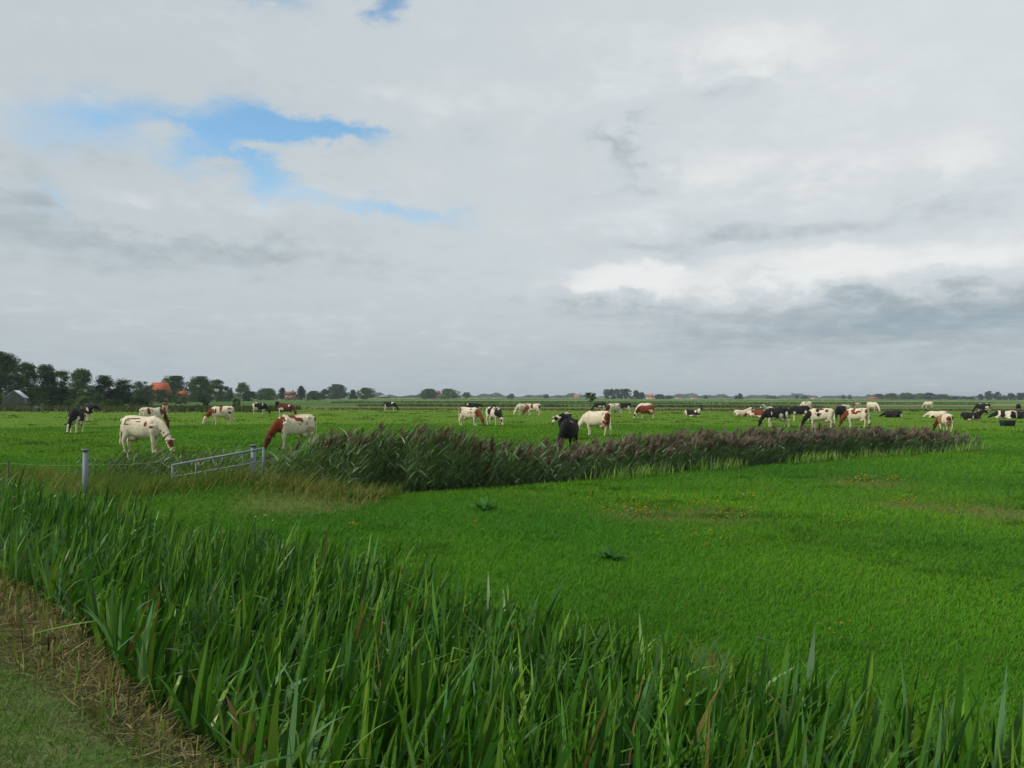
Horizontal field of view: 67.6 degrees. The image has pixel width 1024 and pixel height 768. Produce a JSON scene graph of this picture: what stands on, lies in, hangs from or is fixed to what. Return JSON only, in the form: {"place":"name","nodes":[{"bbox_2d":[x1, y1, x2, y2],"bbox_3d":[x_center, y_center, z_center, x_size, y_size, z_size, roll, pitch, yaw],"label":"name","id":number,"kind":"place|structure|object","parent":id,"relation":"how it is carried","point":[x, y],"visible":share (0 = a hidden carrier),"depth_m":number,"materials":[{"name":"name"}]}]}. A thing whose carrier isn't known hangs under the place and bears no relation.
{"place":"outdoors","nodes":[
{"label":"outdoors","id":0,"kind":"place"},
{"bbox_2d":[0,436,419,508],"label":"rough grass","id":1,"kind":"structure","parent":0,"point":[140,485],"depth_m":16.37,"materials":[{"name":"green plant"}]},
{"bbox_2d":[0,397,1023,767],"bbox_3d":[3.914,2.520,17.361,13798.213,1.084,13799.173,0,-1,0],"label":"ground","id":2,"kind":"structure","parent":0,"point":[324,405],"depth_m":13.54,"materials":[{"name":"green plant"}]},
{"bbox_2d":[0,351,29,404],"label":"tree","id":3,"kind":"object","parent":2,"relation":"on","point":[9,368],"visible":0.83,"depth_m":150.11,"materials":[{"name":"green plant"}]},
{"bbox_2d":[2,390,30,406],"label":"barn","id":4,"kind":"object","parent":2,"relation":"on","point":[16,397],"visible":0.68,"depth_m":120.04,"materials":[{"name":"grey metal"}]},
{"bbox_2d":[15,361,40,402],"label":"tree","id":5,"kind":"object","parent":2,"relation":"on","point":[32,372],"visible":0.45,"depth_m":157.79,"materials":[{"name":"green plant"}]},
{"bbox_2d":[26,386,49,404],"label":"bush","id":6,"kind":"object","parent":2,"relation":"on","point":[32,394],"visible":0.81,"depth_m":149.86,"materials":[{"name":"green plant"}]},
{"bbox_2d":[36,364,58,404],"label":"tree","id":7,"kind":"object","parent":2,"relation":"on","point":[47,375],"visible":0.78,"depth_m":164.39,"materials":[{"name":"green plant"}]},
{"bbox_2d":[40,396,64,406],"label":"bush","id":8,"kind":"object","parent":2,"relation":"on","point":[52,402],"visible":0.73,"depth_m":117.58,"materials":[{"name":"green plant"}]},
{"bbox_2d":[49,370,71,400],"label":"tree","id":9,"kind":"object","parent":2,"relation":"on","point":[63,376],"visible":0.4,"depth_m":171.61,"materials":[{"name":"green plant"}]},
{"bbox_2d":[47,386,76,404],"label":"bush","id":10,"kind":"object","parent":2,"relation":"on","point":[59,391],"visible":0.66,"depth_m":164.94,"materials":[{"name":"green plant"}]},
{"bbox_2d":[64,408,84,432],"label":"cow","id":11,"kind":"object","parent":2,"relation":"on","point":[76,416],"visible":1,"depth_m":44.50},
{"bbox_2d":[64,368,95,404],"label":"tree","id":12,"kind":"object","parent":2,"relation":"on","point":[76,376],"visible":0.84,"depth_m":167.15,"materials":[{"name":"green plant"}]},
{"bbox_2d":[71,395,94,407],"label":"bush","id":13,"kind":"object","parent":2,"relation":"on","point":[85,398],"visible":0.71,"depth_m":111.70,"materials":[{"name":"green plant"}]},
{"bbox_2d":[81,449,89,495],"bbox_3d":[-9.077,2.108,16.267,0.164,1.448,0.164,0,-1,0],"label":"gate post","id":14,"kind":"object","parent":2,"relation":"on","point":[85,470],"visible":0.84,"depth_m":16.23,"materials":[{"name":"metal"}]},
{"bbox_2d":[68,388,104,405],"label":"bush","id":15,"kind":"object","parent":2,"relation":"on","point":[92,392],"visible":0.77,"depth_m":165.68,"materials":[{"name":"green plant"}]},
{"bbox_2d":[82,403,100,420],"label":"cow","id":16,"kind":"object","parent":2,"relation":"on","point":[88,408],"visible":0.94,"depth_m":65.83},
{"bbox_2d":[93,375,115,403],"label":"tree","id":17,"kind":"object","parent":2,"relation":"on","point":[104,384],"visible":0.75,"depth_m":171.51,"materials":[{"name":"green plant"}]},
{"bbox_2d":[0,594,218,767],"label":"mown grass","id":18,"kind":"structure","parent":2,"relation":"on","point":[23,723],"depth_m":3.91,"materials":[{"name":"green plant"}]},
{"bbox_2d":[95,389,131,404],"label":"bush","id":19,"kind":"object","parent":2,"relation":"on","point":[116,395],"visible":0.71,"depth_m":173.12,"materials":[{"name":"green plant"}]},
{"bbox_2d":[112,378,134,404],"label":"tree","id":20,"kind":"object","parent":2,"relation":"on","point":[125,386],"visible":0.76,"depth_m":175.10,"materials":[{"name":"green plant"}]},
{"bbox_2d":[0,569,267,767],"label":"straw litter","id":21,"kind":"object","parent":2,"relation":"on","point":[107,675],"visible":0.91,"depth_m":4.65,"materials":[{"name":"brown plant"}]},
{"bbox_2d":[128,398,151,406],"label":"bush","id":22,"kind":"object","parent":2,"relation":"on","point":[140,401],"visible":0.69,"depth_m":127.72,"materials":[{"name":"green plant"}]},
{"bbox_2d":[130,389,155,403],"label":"bush","id":23,"kind":"object","parent":2,"relation":"on","point":[141,392],"visible":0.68,"depth_m":204.34,"materials":[{"name":"green plant"}]},
{"bbox_2d":[131,381,157,399],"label":"tree","id":24,"kind":"object","parent":2,"relation":"on","point":[138,384],"visible":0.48,"depth_m":214.46,"materials":[{"name":"green plant"}]},
{"bbox_2d":[119,415,174,453],"bbox_3d":[-13.866,1.929,29.130,2.312,1.466,0.668,0,-1,8],"label":"cow","id":25,"kind":"object","parent":2,"relation":"on","point":[133,428],"visible":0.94,"depth_m":28.95},
{"bbox_2d":[139,407,170,427],"bbox_3d":[-23.722,2.262,50.892,0.679,1.463,2.296,0,-1,31],"label":"cow","id":26,"kind":"object","parent":2,"relation":"on","point":[160,413],"visible":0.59,"depth_m":50.60},
{"bbox_2d":[149,380,171,401],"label":"farmhouse","id":27,"kind":"object","parent":2,"relation":"on","point":[164,385],"visible":0.22,"depth_m":260.45,"materials":[{"name":"brick"}]},
{"bbox_2d":[152,389,174,402],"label":"bush","id":28,"kind":"object","parent":2,"relation":"on","point":[161,397],"visible":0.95,"depth_m":231.69,"materials":[{"name":"green plant"}]},
{"bbox_2d":[162,403,168,414],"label":"cow","id":29,"kind":"object","parent":2,"relation":"on","point":[165,406],"visible":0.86,"depth_m":84.96},
{"bbox_2d":[166,388,180,402],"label":"tree","id":30,"kind":"object","parent":2,"relation":"on","point":[175,392],"visible":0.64,"depth_m":239.67,"materials":[{"name":"green plant"}]},
{"bbox_2d":[161,375,191,396],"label":"tree","id":31,"kind":"object","parent":2,"relation":"on","point":[172,381],"visible":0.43,"depth_m":288.51,"materials":[{"name":"green plant"}]},
{"bbox_2d":[173,396,188,403],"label":"bush","id":32,"kind":"object","parent":2,"relation":"on","point":[184,400],"visible":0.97,"depth_m":204.39,"materials":[{"name":"green plant"}]},
{"bbox_2d":[184,376,214,400],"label":"tree","id":33,"kind":"object","parent":2,"relation":"on","point":[202,382],"visible":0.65,"depth_m":283.57,"materials":[{"name":"green plant"}]},
{"bbox_2d":[188,390,210,401],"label":"bush","id":34,"kind":"object","parent":2,"relation":"on","point":[195,398],"visible":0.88,"depth_m":278.45,"materials":[{"name":"green plant"}]},
{"bbox_2d":[198,398,210,405],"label":"bush","id":35,"kind":"object","parent":2,"relation":"on","point":[205,401],"visible":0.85,"depth_m":149.58,"materials":[{"name":"green plant"}]},
{"bbox_2d":[209,379,224,401],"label":"tree","id":36,"kind":"object","parent":2,"relation":"on","point":[216,384],"visible":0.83,"depth_m":299.48,"materials":[{"name":"green plant"}]},
{"bbox_2d":[171,447,264,481],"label":"steel gate","id":37,"kind":"structure","parent":2,"relation":"on","point":[235,453],"depth_m":16.77,"materials":[{"name":"grey metal"}]},
{"bbox_2d":[202,406,234,424],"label":"cow","id":38,"kind":"object","parent":2,"relation":"on","point":[225,412],"visible":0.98,"depth_m":57.77},
{"bbox_2d":[214,391,232,401],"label":"bush","id":39,"kind":"object","parent":2,"relation":"on","point":[225,395],"visible":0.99,"depth_m":298.24,"materials":[{"name":"green plant"}]},
{"bbox_2d":[218,386,234,398],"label":"tree","id":40,"kind":"object","parent":2,"relation":"on","point":[228,390],"visible":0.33,"depth_m":309.86,"materials":[{"name":"green plant"}]},
{"bbox_2d":[235,382,250,400],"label":"tree","id":41,"kind":"object","parent":2,"relation":"on","point":[242,387],"visible":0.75,"depth_m":328.63,"materials":[{"name":"green plant"}]},
{"bbox_2d":[242,391,257,400],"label":"tree","id":42,"kind":"object","parent":2,"relation":"on","point":[251,393],"visible":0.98,"depth_m":324.48,"materials":[{"name":"green plant"}]},
{"bbox_2d":[250,444,256,481],"bbox_3d":[-5.655,1.989,16.719,0.164,1.331,0.164,0,-1,0],"label":"gate post","id":43,"kind":"object","parent":2,"relation":"on","point":[253,456],"visible":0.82,"depth_m":16.68,"materials":[{"name":"metal"}]},
{"bbox_2d":[252,403,270,413],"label":"cow","id":44,"kind":"object","parent":2,"relation":"on","point":[260,406],"visible":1,"depth_m":91.15},
{"bbox_2d":[255,392,274,399],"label":"bush","id":45,"kind":"object","parent":2,"relation":"on","point":[266,395],"visible":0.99,"depth_m":407.59,"materials":[{"name":"green plant"}]},
{"bbox_2d":[253,388,279,399],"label":"tree","id":46,"kind":"object","parent":2,"relation":"on","point":[270,390],"visible":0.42,"depth_m":418.64,"materials":[{"name":"green plant"}]},
{"bbox_2d":[276,387,284,399],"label":"tree","id":47,"kind":"object","parent":2,"relation":"on","point":[281,393],"visible":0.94,"depth_m":429.22,"materials":[{"name":"green plant"}]},
{"bbox_2d":[277,403,296,416],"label":"cow","id":48,"kind":"object","parent":2,"relation":"on","point":[283,407],"visible":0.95,"depth_m":80.44},
{"bbox_2d":[263,414,316,449],"bbox_3d":[-9.191,1.987,31.733,2.324,1.474,0.647,1,-1,-40],"label":"cow","id":49,"kind":"object","parent":2,"relation":"on","point":[303,425],"visible":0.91,"depth_m":31.55},
{"bbox_2d":[285,390,296,399],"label":"house","id":50,"kind":"structure","parent":2,"relation":"on","point":[289,395],"depth_m":426.65,"materials":[{"name":"brick"}]},
{"bbox_2d":[296,386,307,399],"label":"tree","id":51,"kind":"object","parent":2,"relation":"on","point":[301,393],"visible":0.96,"depth_m":438.98,"materials":[{"name":"green plant"}]},
{"bbox_2d":[303,392,326,399],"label":"bush","id":52,"kind":"object","parent":2,"relation":"on","point":[316,396],"visible":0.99,"depth_m":437.42,"materials":[{"name":"green plant"}]},
{"bbox_2d":[325,384,348,399],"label":"tree","id":53,"kind":"object","parent":2,"relation":"on","point":[339,391],"visible":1,"depth_m":517.02,"materials":[{"name":"green plant"}]},
{"bbox_2d":[348,390,357,398],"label":"tree","id":54,"kind":"object","parent":2,"relation":"on","point":[352,394],"visible":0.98,"depth_m":539.26,"materials":[{"name":"green plant"}]},
{"bbox_2d":[356,387,375,399],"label":"tree","id":55,"kind":"object","parent":2,"relation":"on","point":[366,392],"visible":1,"depth_m":528.07,"materials":[{"name":"green plant"}]},
{"bbox_2d":[384,402,398,410],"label":"cow","id":56,"kind":"object","parent":2,"relation":"on","point":[390,404],"visible":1,"depth_m":111.19},
{"bbox_2d":[420,388,438,398],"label":"tree","id":57,"kind":"object","parent":2,"relation":"on","point":[429,393],"visible":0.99,"depth_m":694.87,"materials":[{"name":"green plant"}]},
{"bbox_2d":[437,388,460,398],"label":"tree","id":58,"kind":"object","parent":2,"relation":"on","point":[449,393],"visible":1,"depth_m":686.95,"materials":[{"name":"green plant"}]},
{"bbox_2d":[458,407,484,425],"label":"cow","id":59,"kind":"object","parent":2,"relation":"on","point":[473,413],"visible":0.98,"depth_m":56.96},
{"bbox_2d":[464,403,483,407],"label":"cow","id":60,"kind":"object","parent":2,"relation":"on","point":[471,405],"visible":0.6,"depth_m":96.51},
{"bbox_2d":[471,496,493,509],"bbox_3d":[-0.584,2.323,14.851,0.620,0.224,0.805,1,-1,-22],"label":"dock plant","id":61,"kind":"object","parent":2,"relation":"on","point":[484,505],"visible":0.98,"depth_m":14.88,"materials":[{"name":"green plant"}]},
{"bbox_2d":[486,407,504,425],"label":"cow","id":62,"kind":"object","parent":2,"relation":"on","point":[493,412],"visible":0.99,"depth_m":57.97},
{"bbox_2d":[0,465,1023,767],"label":"bur reed","id":63,"kind":"object","parent":2,"relation":"on","point":[278,655],"visible":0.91,"depth_m":5.00,"materials":[{"name":"green plant"}]},
{"bbox_2d":[0,407,1023,474],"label":"pasture grass","id":64,"kind":"structure","parent":2,"relation":"on","point":[400,415],"depth_m":58.37,"materials":[{"name":"green plant"}]},
{"bbox_2d":[513,403,528,415],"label":"cow","id":65,"kind":"object","parent":2,"relation":"on","point":[520,407],"visible":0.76,"depth_m":89.23},
{"bbox_2d":[522,404,540,415],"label":"cow","id":66,"kind":"object","parent":2,"relation":"on","point":[533,407],"visible":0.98,"depth_m":87.22},
{"bbox_2d":[74,417,996,493],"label":"reeds","id":67,"kind":"object","parent":2,"relation":"on","point":[690,452],"visible":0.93,"depth_m":20.55,"materials":[{"name":"green plant"}]},
{"bbox_2d":[552,412,571,439],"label":"cow","id":68,"kind":"object","parent":2,"relation":"on","point":[559,418],"visible":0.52,"depth_m":38.62},
{"bbox_2d":[553,418,578,448],"bbox_3d":[2.227,2.043,30.622,0.630,1.364,2.138,0,-1,23],"label":"cow","id":69,"kind":"object","parent":2,"relation":"on","point":[569,428],"visible":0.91,"depth_m":30.27},
{"bbox_2d":[144,392,1016,398],"bbox_3d":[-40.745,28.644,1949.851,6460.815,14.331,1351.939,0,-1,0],"label":"treeline","id":70,"kind":"object","parent":2,"relation":"on","point":[571,395],"visible":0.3,"depth_m":1878.72,"materials":[{"name":"green plant"}]},
{"bbox_2d":[585,392,595,405],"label":"pollard tree","id":71,"kind":"object","parent":2,"relation":"on","point":[591,396],"visible":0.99,"depth_m":174.33,"materials":[{"name":"green plant"}]},
{"bbox_2d":[578,411,611,435],"bbox_3d":[4.588,2.219,43.160,2.254,1.436,0.628,0,-1,33],"label":"cow","id":72,"kind":"object","parent":2,"relation":"on","point":[601,419],"visible":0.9,"depth_m":42.80},
{"bbox_2d":[591,402,605,410],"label":"cow","id":73,"kind":"object","parent":2,"relation":"on","point":[597,405],"visible":0.95,"depth_m":115.13},
{"bbox_2d":[603,389,609,398],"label":"tree","id":74,"kind":"object","parent":2,"relation":"on","point":[606,393],"visible":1,"depth_m":817.91,"materials":[{"name":"green plant"}]},
{"bbox_2d":[594,544,629,558],"bbox_3d":[1.338,2.313,10.454,0.494,0.146,0.607,0,-1,-10],"label":"dock plant","id":75,"kind":"object","parent":2,"relation":"on","point":[607,550],"visible":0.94,"depth_m":10.54,"materials":[{"name":"green plant"}]},
{"bbox_2d":[605,403,620,415],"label":"cow","id":76,"kind":"object","parent":2,"relation":"on","point":[615,407],"visible":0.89,"depth_m":90.44},
{"bbox_2d":[609,389,617,398],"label":"tree","id":77,"kind":"object","parent":2,"relation":"on","point":[613,394],"visible":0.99,"depth_m":817.96,"materials":[{"name":"green plant"}]},
{"bbox_2d":[615,389,624,398],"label":"tree","id":78,"kind":"object","parent":2,"relation":"on","point":[619,396],"visible":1,"depth_m":818.12,"materials":[{"name":"green plant"}]},
{"bbox_2d":[254,473,990,637],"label":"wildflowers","id":79,"kind":"object","parent":2,"relation":"on","point":[902,501],"visible":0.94,"depth_m":15.05,"materials":[{"name":"flower petals"},{"name":"leaf"}]},
{"bbox_2d":[614,403,631,413],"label":"cow","id":80,"kind":"object","parent":2,"relation":"on","point":[626,406],"visible":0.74,"depth_m":101.53},
{"bbox_2d":[621,389,631,398],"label":"tree","id":81,"kind":"object","parent":2,"relation":"on","point":[626,393],"visible":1,"depth_m":818.58,"materials":[{"name":"green plant"}]},
{"bbox_2d":[629,390,638,398],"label":"tree","id":82,"kind":"object","parent":2,"relation":"on","point":[636,393],"visible":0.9,"depth_m":798.33,"materials":[{"name":"green plant"}]},
{"bbox_2d":[633,405,654,418],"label":"cow","id":83,"kind":"object","parent":2,"relation":"on","point":[645,409],"visible":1,"depth_m":76.37},
{"bbox_2d":[684,407,702,416],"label":"cow","id":84,"kind":"object","parent":2,"relation":"on","point":[693,413],"visible":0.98,"depth_m":86.58},
{"bbox_2d":[733,407,753,416],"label":"cow","id":85,"kind":"object","parent":2,"relation":"on","point":[740,413],"visible":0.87,"depth_m":87.18},
{"bbox_2d":[743,410,763,416],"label":"cow","id":86,"kind":"object","parent":2,"relation":"on","point":[754,413],"visible":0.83,"depth_m":85.24},
{"bbox_2d":[758,408,789,427],"bbox_3d":[19.087,2.449,55.816,2.310,1.465,0.650,0,-1,7],"label":"cow","id":87,"kind":"object","parent":2,"relation":"on","point":[780,414],"visible":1,"depth_m":55.62},
{"bbox_2d":[788,406,809,421],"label":"cow","id":88,"kind":"object","parent":2,"relation":"on","point":[798,410],"visible":0.81,"depth_m":69.63},
{"bbox_2d":[800,408,834,428],"bbox_3d":[21.325,2.415,53.438,2.312,1.466,0.662,0,-1,28],"label":"cow","id":89,"kind":"object","parent":2,"relation":"on","point":[825,415],"visible":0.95,"depth_m":53.17},
{"bbox_2d":[833,406,845,420],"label":"cow","id":90,"kind":"object","parent":2,"relation":"on","point":[840,410],"visible":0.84,"depth_m":71.10},
{"bbox_2d":[838,408,869,427],"bbox_3d":[24.775,2.460,55.403,0.666,1.456,2.306,1,-1,-39],"label":"cow","id":91,"kind":"object","parent":2,"relation":"on","point":[860,414],"visible":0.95,"depth_m":55.07},
{"bbox_2d":[867,402,880,411],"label":"cow","id":92,"kind":"object","parent":2,"relation":"on","point":[870,405],"visible":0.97,"depth_m":116.25},
{"bbox_2d":[879,410,901,417],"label":"cow","id":93,"kind":"object","parent":2,"relation":"on","point":[892,414],"visible":0.95,"depth_m":84.49},
{"bbox_2d":[882,393,899,398],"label":"tree","id":94,"kind":"object","parent":2,"relation":"on","point":[891,395],"visible":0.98,"depth_m":895.91,"materials":[{"name":"green plant"}]},
{"bbox_2d":[898,392,914,399],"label":"tree","id":95,"kind":"object","parent":2,"relation":"on","point":[906,395],"visible":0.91,"depth_m":915.11,"materials":[{"name":"green plant"}]},
{"bbox_2d":[922,392,937,399],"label":"tree","id":96,"kind":"object","parent":2,"relation":"on","point":[928,396],"visible":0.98,"depth_m":896.08,"materials":[{"name":"green plant"}]},
{"bbox_2d":[922,411,946,417],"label":"cow","id":97,"kind":"object","parent":2,"relation":"on","point":[933,414],"visible":0.73,"depth_m":83.00},
{"bbox_2d":[932,413,952,431],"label":"cow","id":98,"kind":"object","parent":2,"relation":"on","point":[945,419],"visible":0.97,"depth_m":48.91},
{"bbox_2d":[933,394,951,399],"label":"tree","id":99,"kind":"object","parent":2,"relation":"on","point":[943,396],"visible":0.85,"depth_m":927.44,"materials":[{"name":"green plant"}]},
{"bbox_2d":[960,409,988,419],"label":"cow","id":100,"kind":"object","parent":2,"relation":"on","point":[971,416],"visible":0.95,"depth_m":75.53},
{"bbox_2d":[972,403,990,413],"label":"cow","id":101,"kind":"object","parent":2,"relation":"on","point":[979,406],"visible":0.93,"depth_m":107.31},
{"bbox_2d":[984,391,994,399],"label":"tree","id":102,"kind":"object","parent":2,"relation":"on","point":[987,394],"visible":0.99,"depth_m":778.80,"materials":[{"name":"green plant"}]},
{"bbox_2d":[993,392,1002,399],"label":"tree","id":103,"kind":"object","parent":2,"relation":"on","point":[997,395],"visible":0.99,"depth_m":778.66,"materials":[{"name":"green plant"}]},
{"bbox_2d":[988,411,1016,418],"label":"cow","id":104,"kind":"object","parent":2,"relation":"on","point":[1006,414],"visible":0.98,"depth_m":81.51},
{"bbox_2d":[998,420,1016,425],"bbox_3d":[38.794,3.058,59.897,1.156,0.460,0.696,0,-1,-3],"label":"trough","id":105,"kind":"object","parent":2,"relation":"on","point":[1007,422],"visible":0.97,"depth_m":59.62,"materials":[{"name":"plastic"}]},
{"bbox_2d":[1014,411,1023,418],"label":"cow","id":106,"kind":"object","parent":2,"relation":"on","point":[1020,415],"visible":0.49,"depth_m":81.67},
{"bbox_2d":[1015,393,1023,399],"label":"tree","id":107,"kind":"object","parent":2,"relation":"on","point":[1019,396],"visible":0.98,"depth_m":778.61,"materials":[{"name":"green plant"}]},
{"bbox_2d":[0,398,1023,413],"bbox_3d":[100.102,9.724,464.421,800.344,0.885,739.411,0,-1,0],"label":"ditch edge grass","id":108,"kind":"structure","parent":0,"point":[131,408],"depth_m":135.16,"materials":[{"name":"green plant"}]},
{"bbox_2d":[0,0,1023,397],"label":"sky","id":109,"kind":"structure","parent":0,"point":[519,198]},
{"bbox_3d":[-11.497,2.234,17.465,0.053,0.950,0.028,0,-1,0],"label":"fence stake","id":110,"kind":"object","parent":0,"visible":0},
{"bbox_2d":[0,462,168,466],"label":"fence wire","id":111,"kind":"object","parent":110,"relation":"attached to","point":[69,465],"visible":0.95,"depth_m":17.60,"materials":[{"name":"grey metal"}]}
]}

